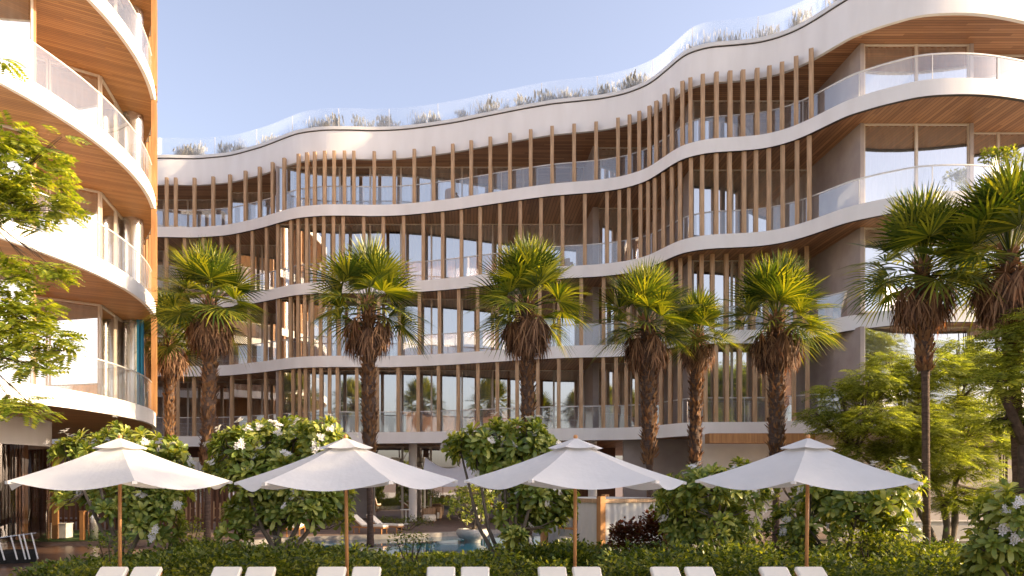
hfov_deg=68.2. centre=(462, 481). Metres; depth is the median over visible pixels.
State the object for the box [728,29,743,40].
grass clump
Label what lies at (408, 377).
window
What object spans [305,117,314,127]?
grass clump
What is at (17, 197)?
pinnate tree
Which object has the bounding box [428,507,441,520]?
armchair
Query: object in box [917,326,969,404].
window
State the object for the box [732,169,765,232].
window
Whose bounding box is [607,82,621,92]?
grass clump
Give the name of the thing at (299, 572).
hedge
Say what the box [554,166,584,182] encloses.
window
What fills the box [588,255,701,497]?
fan palm
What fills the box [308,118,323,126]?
grass clump
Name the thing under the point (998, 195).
fan palm
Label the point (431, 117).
grass clump
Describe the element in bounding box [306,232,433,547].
fan palm
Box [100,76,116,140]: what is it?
window
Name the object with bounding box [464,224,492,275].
window
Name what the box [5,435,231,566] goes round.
parasol
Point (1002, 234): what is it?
window
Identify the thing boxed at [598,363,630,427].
window
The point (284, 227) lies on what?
window
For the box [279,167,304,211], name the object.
window
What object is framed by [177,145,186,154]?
grass clump
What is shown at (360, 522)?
sun lounger
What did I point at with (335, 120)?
grass clump
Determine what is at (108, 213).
window
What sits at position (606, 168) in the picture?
window
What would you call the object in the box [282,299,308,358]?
window
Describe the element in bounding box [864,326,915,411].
window
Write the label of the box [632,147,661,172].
window
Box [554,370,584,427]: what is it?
window
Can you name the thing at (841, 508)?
frangipani shrub
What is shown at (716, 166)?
apartment building
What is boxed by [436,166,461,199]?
window
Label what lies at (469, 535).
stone planter
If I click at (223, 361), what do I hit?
window
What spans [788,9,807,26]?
grass clump
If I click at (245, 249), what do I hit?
window
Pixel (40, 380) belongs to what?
window
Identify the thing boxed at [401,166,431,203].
window
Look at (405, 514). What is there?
side table
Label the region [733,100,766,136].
window
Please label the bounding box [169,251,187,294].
window
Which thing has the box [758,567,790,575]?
sun lounger
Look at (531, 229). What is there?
window
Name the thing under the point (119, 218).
window
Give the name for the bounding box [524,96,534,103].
grass clump
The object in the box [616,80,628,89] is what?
grass clump
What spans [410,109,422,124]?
grass clump
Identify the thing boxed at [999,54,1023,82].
window
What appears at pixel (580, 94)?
grass clump
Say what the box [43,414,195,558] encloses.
frangipani shrub
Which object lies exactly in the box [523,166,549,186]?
window
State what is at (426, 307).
window
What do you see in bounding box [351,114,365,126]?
grass clump
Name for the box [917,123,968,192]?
window
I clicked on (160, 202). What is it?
window
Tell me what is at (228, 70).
sky
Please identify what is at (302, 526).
sun lounger
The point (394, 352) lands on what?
window
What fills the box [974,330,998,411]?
window
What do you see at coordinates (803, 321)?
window
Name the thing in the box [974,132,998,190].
window
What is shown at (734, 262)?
window
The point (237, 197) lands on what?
window
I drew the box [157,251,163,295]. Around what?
window
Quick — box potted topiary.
[427,490,439,521]
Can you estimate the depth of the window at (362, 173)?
39.70 m
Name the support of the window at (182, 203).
in the apartment building
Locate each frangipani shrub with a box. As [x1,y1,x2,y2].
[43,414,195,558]
[200,413,359,551]
[439,412,580,568]
[444,484,503,529]
[648,456,773,561]
[755,456,930,559]
[955,478,1023,575]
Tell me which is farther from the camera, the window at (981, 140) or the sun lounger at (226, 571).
the window at (981, 140)
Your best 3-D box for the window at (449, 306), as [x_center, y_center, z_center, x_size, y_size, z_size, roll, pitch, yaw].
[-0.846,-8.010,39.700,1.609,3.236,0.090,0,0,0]
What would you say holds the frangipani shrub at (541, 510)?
on the planting bed
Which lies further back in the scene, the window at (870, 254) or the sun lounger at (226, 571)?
the window at (870, 254)
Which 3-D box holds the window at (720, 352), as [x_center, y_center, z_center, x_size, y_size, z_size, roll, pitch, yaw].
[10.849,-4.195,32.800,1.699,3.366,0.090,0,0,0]
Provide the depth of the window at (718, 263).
32.80 m
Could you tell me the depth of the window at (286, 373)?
39.70 m
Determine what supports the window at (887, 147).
in the apartment building
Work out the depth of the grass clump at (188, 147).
42.42 m
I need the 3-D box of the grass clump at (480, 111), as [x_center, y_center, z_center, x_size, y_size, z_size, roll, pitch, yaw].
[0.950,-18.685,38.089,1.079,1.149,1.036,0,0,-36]
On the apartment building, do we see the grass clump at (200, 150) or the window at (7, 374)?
the grass clump at (200, 150)
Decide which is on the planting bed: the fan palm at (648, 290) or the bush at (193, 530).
the bush at (193, 530)
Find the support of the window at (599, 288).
in the apartment building
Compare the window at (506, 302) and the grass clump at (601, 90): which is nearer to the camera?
the grass clump at (601, 90)
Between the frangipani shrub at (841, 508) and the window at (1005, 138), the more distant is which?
the window at (1005, 138)
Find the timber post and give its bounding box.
[79,511,86,539]
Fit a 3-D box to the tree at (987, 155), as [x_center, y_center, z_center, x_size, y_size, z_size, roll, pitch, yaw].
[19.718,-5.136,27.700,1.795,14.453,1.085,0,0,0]
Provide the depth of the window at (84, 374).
24.91 m
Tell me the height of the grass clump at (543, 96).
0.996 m
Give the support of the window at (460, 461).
in the apartment building
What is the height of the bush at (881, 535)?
1.181 m
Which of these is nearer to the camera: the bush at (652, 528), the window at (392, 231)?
the bush at (652, 528)
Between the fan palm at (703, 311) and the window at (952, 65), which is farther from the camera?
the window at (952, 65)
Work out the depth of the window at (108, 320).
26.16 m
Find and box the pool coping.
[222,529,709,557]
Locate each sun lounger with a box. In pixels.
[96,567,128,575]
[130,567,162,575]
[211,567,241,575]
[245,567,275,575]
[286,523,305,536]
[316,567,346,575]
[352,514,388,533]
[352,567,380,575]
[366,514,403,532]
[427,567,454,575]
[461,567,488,575]
[538,567,566,575]
[572,567,601,575]
[650,567,680,575]
[684,567,715,575]
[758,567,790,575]
[794,567,827,575]
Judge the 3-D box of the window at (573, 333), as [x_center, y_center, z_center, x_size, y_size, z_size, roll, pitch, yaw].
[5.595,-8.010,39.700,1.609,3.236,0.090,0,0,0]
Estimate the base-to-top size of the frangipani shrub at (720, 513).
2.714 m
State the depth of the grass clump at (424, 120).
38.83 m
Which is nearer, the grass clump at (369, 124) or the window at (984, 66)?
the window at (984, 66)
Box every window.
[0,0,32,80]
[0,124,32,228]
[0,263,32,383]
[36,56,47,89]
[36,183,47,234]
[36,296,47,385]
[48,60,99,126]
[48,181,99,257]
[48,297,99,394]
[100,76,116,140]
[100,192,116,266]
[100,305,116,398]
[107,0,116,11]
[117,0,122,19]
[117,103,122,146]
[117,211,122,270]
[117,316,122,399]
[144,381,163,435]
[156,199,163,226]
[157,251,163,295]
[157,323,163,344]
[164,199,187,226]
[164,381,187,435]
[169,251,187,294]
[171,325,187,354]
[188,199,210,226]
[188,251,201,297]
[188,342,202,365]
[188,381,201,435]
[213,251,228,296]
[215,199,227,225]
[216,382,228,432]
[217,318,228,364]
[232,192,257,223]
[232,245,261,291]
[234,313,261,363]
[234,379,261,427]
[262,192,275,216]
[262,245,275,289]
[262,314,275,360]
[262,379,275,423]
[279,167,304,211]
[280,224,304,286]
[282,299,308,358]
[283,370,308,425]
[309,166,339,204]
[309,224,339,282]
[309,299,336,355]
[309,370,339,426]
[340,166,369,204]
[340,224,369,258]
[340,370,362,431]
[341,299,362,355]
[370,166,400,204]
[370,224,400,277]
[374,299,397,355]
[374,446,401,518]
[375,370,400,431]
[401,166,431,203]
[401,224,431,280]
[401,299,431,355]
[401,370,431,431]
[402,446,430,518]
[431,446,458,518]
[432,224,459,278]
[432,299,461,353]
[432,370,461,431]
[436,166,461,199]
[459,454,487,518]
[462,166,492,196]
[462,299,492,351]
[462,370,492,430]
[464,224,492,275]
[488,489,510,518]
[493,166,522,191]
[493,224,522,272]
[493,299,522,349]
[493,370,520,427]
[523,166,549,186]
[523,224,553,254]
[523,299,553,345]
[534,370,553,428]
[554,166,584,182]
[554,224,582,266]
[554,299,584,345]
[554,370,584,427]
[598,147,627,179]
[598,208,626,263]
[598,287,630,344]
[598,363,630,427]
[631,208,660,259]
[631,304,660,338]
[631,369,658,426]
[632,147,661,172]
[693,100,726,141]
[693,169,726,236]
[693,260,731,329]
[701,346,731,421]
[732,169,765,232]
[732,260,770,329]
[732,346,764,421]
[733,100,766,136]
[771,169,806,229]
[771,260,804,327]
[772,100,808,131]
[784,346,804,420]
[864,44,916,94]
[864,123,916,202]
[864,227,916,312]
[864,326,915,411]
[917,44,968,80]
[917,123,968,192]
[917,239,968,305]
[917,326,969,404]
[974,54,998,79]
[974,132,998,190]
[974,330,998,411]
[975,234,998,269]
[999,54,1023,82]
[999,132,1023,169]
[1000,234,1023,265]
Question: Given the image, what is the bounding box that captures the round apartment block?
[0,0,156,543]
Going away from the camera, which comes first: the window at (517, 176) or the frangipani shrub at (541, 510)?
the frangipani shrub at (541, 510)
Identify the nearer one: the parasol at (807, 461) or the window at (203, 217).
the parasol at (807, 461)
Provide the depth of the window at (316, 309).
39.70 m
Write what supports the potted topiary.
on the ground at (447, 524)
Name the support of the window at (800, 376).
in the apartment building
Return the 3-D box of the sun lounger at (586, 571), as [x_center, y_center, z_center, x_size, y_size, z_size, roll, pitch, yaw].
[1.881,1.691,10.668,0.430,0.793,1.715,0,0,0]
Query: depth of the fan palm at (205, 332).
23.65 m
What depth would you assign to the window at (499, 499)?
42.39 m
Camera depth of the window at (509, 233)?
39.70 m
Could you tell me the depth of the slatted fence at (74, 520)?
33.00 m
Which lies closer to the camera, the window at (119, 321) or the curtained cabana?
the curtained cabana
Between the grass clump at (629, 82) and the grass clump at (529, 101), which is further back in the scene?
the grass clump at (529, 101)
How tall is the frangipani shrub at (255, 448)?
3.778 m
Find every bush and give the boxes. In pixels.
[85,527,135,566]
[171,514,207,544]
[387,527,434,570]
[607,516,648,555]
[638,509,670,549]
[698,511,772,544]
[831,523,908,572]
[873,538,959,569]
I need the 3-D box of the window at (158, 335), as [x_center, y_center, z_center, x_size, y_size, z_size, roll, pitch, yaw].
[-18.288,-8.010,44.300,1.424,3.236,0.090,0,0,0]
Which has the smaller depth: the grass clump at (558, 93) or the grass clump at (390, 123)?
the grass clump at (558, 93)
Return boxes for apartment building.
[52,0,1023,531]
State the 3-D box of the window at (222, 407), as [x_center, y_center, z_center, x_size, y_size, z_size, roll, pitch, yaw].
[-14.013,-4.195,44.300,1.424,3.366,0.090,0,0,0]
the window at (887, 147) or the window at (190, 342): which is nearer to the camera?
the window at (887, 147)
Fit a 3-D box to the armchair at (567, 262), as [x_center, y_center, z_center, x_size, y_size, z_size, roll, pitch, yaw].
[5.184,-10.512,37.052,0.745,0.746,0.800,0,0,20]
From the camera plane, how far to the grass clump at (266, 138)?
41.23 m
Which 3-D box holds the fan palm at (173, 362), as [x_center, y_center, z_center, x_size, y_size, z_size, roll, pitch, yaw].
[-11.295,-2.811,29.077,4.171,9.803,4.093,0,0,0]
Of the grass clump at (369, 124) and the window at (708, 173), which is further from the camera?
the grass clump at (369, 124)
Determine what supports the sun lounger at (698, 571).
on the ground at (447, 524)
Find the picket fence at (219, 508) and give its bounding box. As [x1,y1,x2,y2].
[175,500,224,522]
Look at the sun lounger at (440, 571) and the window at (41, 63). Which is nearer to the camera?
the sun lounger at (440, 571)
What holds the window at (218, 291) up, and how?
in the apartment building
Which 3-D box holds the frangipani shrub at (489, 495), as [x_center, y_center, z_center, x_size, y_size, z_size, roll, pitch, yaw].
[0.335,0.950,27.511,2.092,1.770,2.073,0,0,-25]
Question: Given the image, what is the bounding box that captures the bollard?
[88,510,97,539]
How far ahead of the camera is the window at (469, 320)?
39.70 m
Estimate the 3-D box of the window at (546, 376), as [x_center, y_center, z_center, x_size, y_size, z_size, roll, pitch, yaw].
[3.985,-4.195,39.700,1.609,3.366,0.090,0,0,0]
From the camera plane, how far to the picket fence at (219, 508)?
37.98 m
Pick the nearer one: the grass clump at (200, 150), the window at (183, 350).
the grass clump at (200, 150)
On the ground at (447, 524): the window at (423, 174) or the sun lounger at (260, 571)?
the sun lounger at (260, 571)
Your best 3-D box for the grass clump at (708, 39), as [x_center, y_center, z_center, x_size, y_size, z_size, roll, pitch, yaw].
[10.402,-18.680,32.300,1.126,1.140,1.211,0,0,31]
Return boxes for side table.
[400,509,411,523]
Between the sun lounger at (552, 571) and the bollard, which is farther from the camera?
the bollard
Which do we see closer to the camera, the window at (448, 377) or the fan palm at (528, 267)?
the fan palm at (528, 267)
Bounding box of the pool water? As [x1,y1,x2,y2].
[244,532,698,554]
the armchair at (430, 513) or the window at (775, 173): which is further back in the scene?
the armchair at (430, 513)
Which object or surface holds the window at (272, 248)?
in the apartment building
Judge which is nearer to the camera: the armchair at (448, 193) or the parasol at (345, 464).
the parasol at (345, 464)
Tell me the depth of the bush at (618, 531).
18.62 m
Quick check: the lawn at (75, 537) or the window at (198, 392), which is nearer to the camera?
the lawn at (75, 537)
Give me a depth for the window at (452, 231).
39.70 m
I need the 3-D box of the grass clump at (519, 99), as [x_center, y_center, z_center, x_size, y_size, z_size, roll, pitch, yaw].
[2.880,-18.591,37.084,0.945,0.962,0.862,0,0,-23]
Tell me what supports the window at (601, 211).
in the apartment building
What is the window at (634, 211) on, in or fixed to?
in the apartment building
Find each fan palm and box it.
[122,286,220,532]
[136,235,271,541]
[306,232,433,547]
[459,229,595,545]
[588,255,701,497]
[655,286,746,467]
[708,248,844,549]
[832,179,1009,553]
[906,153,1023,494]
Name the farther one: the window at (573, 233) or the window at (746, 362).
the window at (573, 233)
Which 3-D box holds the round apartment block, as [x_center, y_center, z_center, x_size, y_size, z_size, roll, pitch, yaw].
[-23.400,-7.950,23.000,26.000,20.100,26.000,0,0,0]
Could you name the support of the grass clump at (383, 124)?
on the apartment building
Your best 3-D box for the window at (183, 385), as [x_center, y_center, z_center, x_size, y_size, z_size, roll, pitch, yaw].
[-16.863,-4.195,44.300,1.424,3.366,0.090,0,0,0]
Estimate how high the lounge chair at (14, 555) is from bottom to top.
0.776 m
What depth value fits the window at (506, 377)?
39.70 m
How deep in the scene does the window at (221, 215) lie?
44.30 m
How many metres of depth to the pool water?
26.61 m
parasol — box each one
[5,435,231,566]
[234,434,457,575]
[464,435,686,566]
[695,434,922,566]
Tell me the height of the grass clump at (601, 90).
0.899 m
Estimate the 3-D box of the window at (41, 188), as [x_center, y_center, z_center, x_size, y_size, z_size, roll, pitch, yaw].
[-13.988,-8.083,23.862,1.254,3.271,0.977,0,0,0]
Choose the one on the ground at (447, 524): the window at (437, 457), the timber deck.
the timber deck
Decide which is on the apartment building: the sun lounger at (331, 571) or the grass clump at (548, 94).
the grass clump at (548, 94)
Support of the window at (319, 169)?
in the apartment building
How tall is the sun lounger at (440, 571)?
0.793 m
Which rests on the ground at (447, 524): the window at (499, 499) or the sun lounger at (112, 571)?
the sun lounger at (112, 571)
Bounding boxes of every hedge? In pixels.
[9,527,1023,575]
[49,553,1023,575]
[320,517,356,529]
[377,514,433,529]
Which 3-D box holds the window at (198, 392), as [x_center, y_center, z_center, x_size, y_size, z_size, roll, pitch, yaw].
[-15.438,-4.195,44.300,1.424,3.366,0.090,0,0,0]
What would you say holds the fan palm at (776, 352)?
on the planting bed
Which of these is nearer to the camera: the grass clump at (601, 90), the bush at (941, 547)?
the bush at (941, 547)
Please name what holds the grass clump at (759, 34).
on the apartment building
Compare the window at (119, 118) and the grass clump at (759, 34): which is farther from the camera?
the grass clump at (759, 34)
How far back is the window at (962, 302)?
28.60 m
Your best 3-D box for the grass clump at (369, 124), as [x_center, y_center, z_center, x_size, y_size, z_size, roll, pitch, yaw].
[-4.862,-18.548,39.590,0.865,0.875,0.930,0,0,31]
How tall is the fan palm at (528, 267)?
10.095 m
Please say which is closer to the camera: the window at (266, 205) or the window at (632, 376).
the window at (632, 376)
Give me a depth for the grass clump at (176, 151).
42.50 m
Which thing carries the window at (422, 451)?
in the apartment building
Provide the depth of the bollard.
26.86 m
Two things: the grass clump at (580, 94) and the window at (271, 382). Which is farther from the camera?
the window at (271, 382)
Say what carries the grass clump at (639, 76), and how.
on the apartment building
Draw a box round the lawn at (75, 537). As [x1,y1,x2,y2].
[3,530,175,541]
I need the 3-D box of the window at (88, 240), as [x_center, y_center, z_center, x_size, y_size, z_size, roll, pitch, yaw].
[-12.762,-8.083,24.788,1.254,3.271,0.977,0,0,0]
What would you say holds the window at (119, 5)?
in the round apartment block
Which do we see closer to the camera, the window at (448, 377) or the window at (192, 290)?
the window at (448, 377)
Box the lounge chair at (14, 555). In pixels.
[0,533,38,563]
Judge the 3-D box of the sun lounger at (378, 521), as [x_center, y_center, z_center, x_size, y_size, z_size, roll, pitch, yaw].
[-3.229,1.722,31.120,1.629,0.753,0.408,0,0,28]
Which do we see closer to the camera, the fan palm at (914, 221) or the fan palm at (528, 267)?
the fan palm at (914, 221)
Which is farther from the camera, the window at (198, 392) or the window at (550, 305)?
the window at (198, 392)
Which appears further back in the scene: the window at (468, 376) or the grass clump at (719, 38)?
the window at (468, 376)
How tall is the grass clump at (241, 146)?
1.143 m
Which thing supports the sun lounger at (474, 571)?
on the ground at (447, 524)
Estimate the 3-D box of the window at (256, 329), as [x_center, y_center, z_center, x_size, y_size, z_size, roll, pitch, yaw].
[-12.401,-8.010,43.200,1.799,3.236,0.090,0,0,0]
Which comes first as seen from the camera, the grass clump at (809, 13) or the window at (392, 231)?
the grass clump at (809, 13)
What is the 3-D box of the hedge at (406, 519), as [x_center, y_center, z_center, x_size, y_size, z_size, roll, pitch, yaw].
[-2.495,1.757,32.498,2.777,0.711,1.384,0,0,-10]
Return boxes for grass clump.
[172,147,179,154]
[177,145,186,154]
[181,143,195,154]
[192,140,207,154]
[214,140,231,152]
[226,143,237,151]
[232,136,246,150]
[262,135,271,142]
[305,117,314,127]
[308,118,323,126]
[321,117,335,126]
[328,112,344,125]
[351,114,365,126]
[364,119,377,126]
[373,116,390,126]
[377,114,393,125]
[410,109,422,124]
[417,112,429,123]
[427,112,439,121]
[455,107,466,117]
[470,103,487,113]
[480,96,501,111]
[514,93,526,105]
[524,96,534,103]
[534,88,551,101]
[542,89,555,99]
[550,86,564,98]
[559,89,571,98]
[571,89,586,96]
[596,82,612,94]
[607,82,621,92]
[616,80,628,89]
[623,69,644,88]
[630,71,646,85]
[695,30,710,45]
[711,29,726,41]
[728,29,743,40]
[746,24,770,38]
[762,24,779,36]
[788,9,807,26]
[791,6,811,23]
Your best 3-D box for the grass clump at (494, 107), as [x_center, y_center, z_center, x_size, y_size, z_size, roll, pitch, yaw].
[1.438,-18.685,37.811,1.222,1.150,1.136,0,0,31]
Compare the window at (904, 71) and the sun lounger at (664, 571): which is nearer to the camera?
the sun lounger at (664, 571)
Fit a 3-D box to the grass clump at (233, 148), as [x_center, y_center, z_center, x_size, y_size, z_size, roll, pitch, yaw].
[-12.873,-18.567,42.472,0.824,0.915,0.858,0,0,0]
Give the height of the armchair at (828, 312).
0.746 m
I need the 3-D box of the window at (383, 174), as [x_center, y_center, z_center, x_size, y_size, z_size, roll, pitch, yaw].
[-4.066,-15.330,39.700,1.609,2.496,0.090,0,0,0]
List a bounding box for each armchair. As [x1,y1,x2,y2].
[421,508,436,522]
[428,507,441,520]
[445,188,458,198]
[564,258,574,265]
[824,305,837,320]
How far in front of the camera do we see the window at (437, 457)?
42.39 m
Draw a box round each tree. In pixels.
[0,58,94,428]
[789,334,1023,548]
[957,306,1023,571]
[977,143,1023,483]
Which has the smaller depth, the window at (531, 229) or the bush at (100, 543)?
the bush at (100, 543)
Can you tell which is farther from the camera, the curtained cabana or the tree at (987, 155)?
the tree at (987, 155)
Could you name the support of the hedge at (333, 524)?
on the ground at (447, 524)
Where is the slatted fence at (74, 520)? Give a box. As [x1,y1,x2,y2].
[59,486,309,529]
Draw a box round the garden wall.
[829,520,993,540]
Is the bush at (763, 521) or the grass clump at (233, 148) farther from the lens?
the grass clump at (233, 148)
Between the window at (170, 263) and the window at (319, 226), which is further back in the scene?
the window at (170, 263)
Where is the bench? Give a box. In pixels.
[58,523,73,537]
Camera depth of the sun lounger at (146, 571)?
11.38 m
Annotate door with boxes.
[24,444,58,538]
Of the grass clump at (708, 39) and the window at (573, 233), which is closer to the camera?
the grass clump at (708, 39)
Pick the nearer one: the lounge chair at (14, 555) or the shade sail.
the lounge chair at (14, 555)
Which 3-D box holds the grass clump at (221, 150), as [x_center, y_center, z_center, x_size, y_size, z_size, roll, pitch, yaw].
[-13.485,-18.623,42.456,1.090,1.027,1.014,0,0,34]
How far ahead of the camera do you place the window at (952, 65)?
28.60 m
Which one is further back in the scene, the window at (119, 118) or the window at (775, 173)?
the window at (775, 173)
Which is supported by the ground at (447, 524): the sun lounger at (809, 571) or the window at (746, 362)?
the sun lounger at (809, 571)
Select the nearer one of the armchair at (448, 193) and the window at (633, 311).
the window at (633, 311)
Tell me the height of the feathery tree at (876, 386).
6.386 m
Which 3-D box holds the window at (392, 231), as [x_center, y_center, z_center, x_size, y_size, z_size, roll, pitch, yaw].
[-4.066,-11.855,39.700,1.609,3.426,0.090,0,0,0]
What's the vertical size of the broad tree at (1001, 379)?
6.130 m
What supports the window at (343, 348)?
in the apartment building
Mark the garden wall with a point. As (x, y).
(937, 526)
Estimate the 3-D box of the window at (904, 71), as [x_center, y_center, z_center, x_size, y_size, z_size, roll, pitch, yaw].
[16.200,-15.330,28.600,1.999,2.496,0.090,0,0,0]
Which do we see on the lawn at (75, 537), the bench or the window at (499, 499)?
the bench
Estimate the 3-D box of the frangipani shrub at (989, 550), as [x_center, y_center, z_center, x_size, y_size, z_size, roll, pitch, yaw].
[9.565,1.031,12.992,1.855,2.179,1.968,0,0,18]
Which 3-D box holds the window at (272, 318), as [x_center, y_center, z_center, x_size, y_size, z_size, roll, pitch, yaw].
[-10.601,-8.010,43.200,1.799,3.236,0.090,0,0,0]
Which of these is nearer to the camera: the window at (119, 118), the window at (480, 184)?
the window at (119, 118)
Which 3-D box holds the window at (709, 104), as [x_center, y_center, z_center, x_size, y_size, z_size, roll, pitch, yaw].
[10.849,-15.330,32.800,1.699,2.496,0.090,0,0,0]
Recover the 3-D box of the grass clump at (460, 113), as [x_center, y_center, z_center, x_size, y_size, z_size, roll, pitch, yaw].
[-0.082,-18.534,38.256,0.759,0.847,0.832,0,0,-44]
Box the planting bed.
[80,538,966,575]
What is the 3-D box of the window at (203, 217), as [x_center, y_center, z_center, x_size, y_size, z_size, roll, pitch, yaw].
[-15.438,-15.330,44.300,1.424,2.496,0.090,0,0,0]
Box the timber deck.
[0,546,145,575]
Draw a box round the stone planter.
[456,528,487,542]
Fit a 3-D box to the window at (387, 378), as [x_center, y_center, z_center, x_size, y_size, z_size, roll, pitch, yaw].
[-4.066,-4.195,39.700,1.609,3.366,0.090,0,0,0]
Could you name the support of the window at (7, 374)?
in the round apartment block
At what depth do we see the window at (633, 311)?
37.40 m
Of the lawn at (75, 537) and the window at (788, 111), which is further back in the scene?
the window at (788, 111)
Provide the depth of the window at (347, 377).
39.70 m
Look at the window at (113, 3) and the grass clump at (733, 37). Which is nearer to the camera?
the window at (113, 3)
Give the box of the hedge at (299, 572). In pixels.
[49,553,1023,575]
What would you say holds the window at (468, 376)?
in the apartment building
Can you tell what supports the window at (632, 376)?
in the apartment building
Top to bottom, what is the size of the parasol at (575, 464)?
2.870 m
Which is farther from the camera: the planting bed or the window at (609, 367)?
the window at (609, 367)
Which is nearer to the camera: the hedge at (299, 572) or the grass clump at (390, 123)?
the hedge at (299, 572)
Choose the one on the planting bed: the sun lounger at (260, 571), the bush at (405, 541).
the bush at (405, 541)
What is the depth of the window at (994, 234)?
29.30 m
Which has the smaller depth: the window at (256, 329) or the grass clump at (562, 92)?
the grass clump at (562, 92)
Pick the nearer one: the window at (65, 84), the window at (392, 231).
the window at (65, 84)
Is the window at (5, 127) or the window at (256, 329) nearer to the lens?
the window at (5, 127)
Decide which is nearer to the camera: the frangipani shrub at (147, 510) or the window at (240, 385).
the frangipani shrub at (147, 510)
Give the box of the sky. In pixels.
[144,0,832,459]
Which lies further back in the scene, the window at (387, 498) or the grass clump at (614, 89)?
the window at (387, 498)
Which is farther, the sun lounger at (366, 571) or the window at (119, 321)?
the window at (119, 321)
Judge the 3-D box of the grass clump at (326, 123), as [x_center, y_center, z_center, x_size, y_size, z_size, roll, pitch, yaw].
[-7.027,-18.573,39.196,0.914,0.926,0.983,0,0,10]
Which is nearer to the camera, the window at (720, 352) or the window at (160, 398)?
the window at (720, 352)
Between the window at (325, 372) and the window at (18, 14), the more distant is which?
the window at (325, 372)
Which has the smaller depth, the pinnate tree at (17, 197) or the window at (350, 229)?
the pinnate tree at (17, 197)
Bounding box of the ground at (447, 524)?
[0,487,826,556]
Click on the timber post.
(82, 525)
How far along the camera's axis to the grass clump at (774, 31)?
31.32 m
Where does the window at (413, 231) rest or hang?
in the apartment building
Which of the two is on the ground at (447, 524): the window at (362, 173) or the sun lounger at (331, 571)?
the sun lounger at (331, 571)
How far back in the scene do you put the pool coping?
28.82 m
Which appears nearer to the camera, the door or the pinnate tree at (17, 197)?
the pinnate tree at (17, 197)
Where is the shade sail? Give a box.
[423,457,483,524]
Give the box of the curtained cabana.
[540,494,666,549]

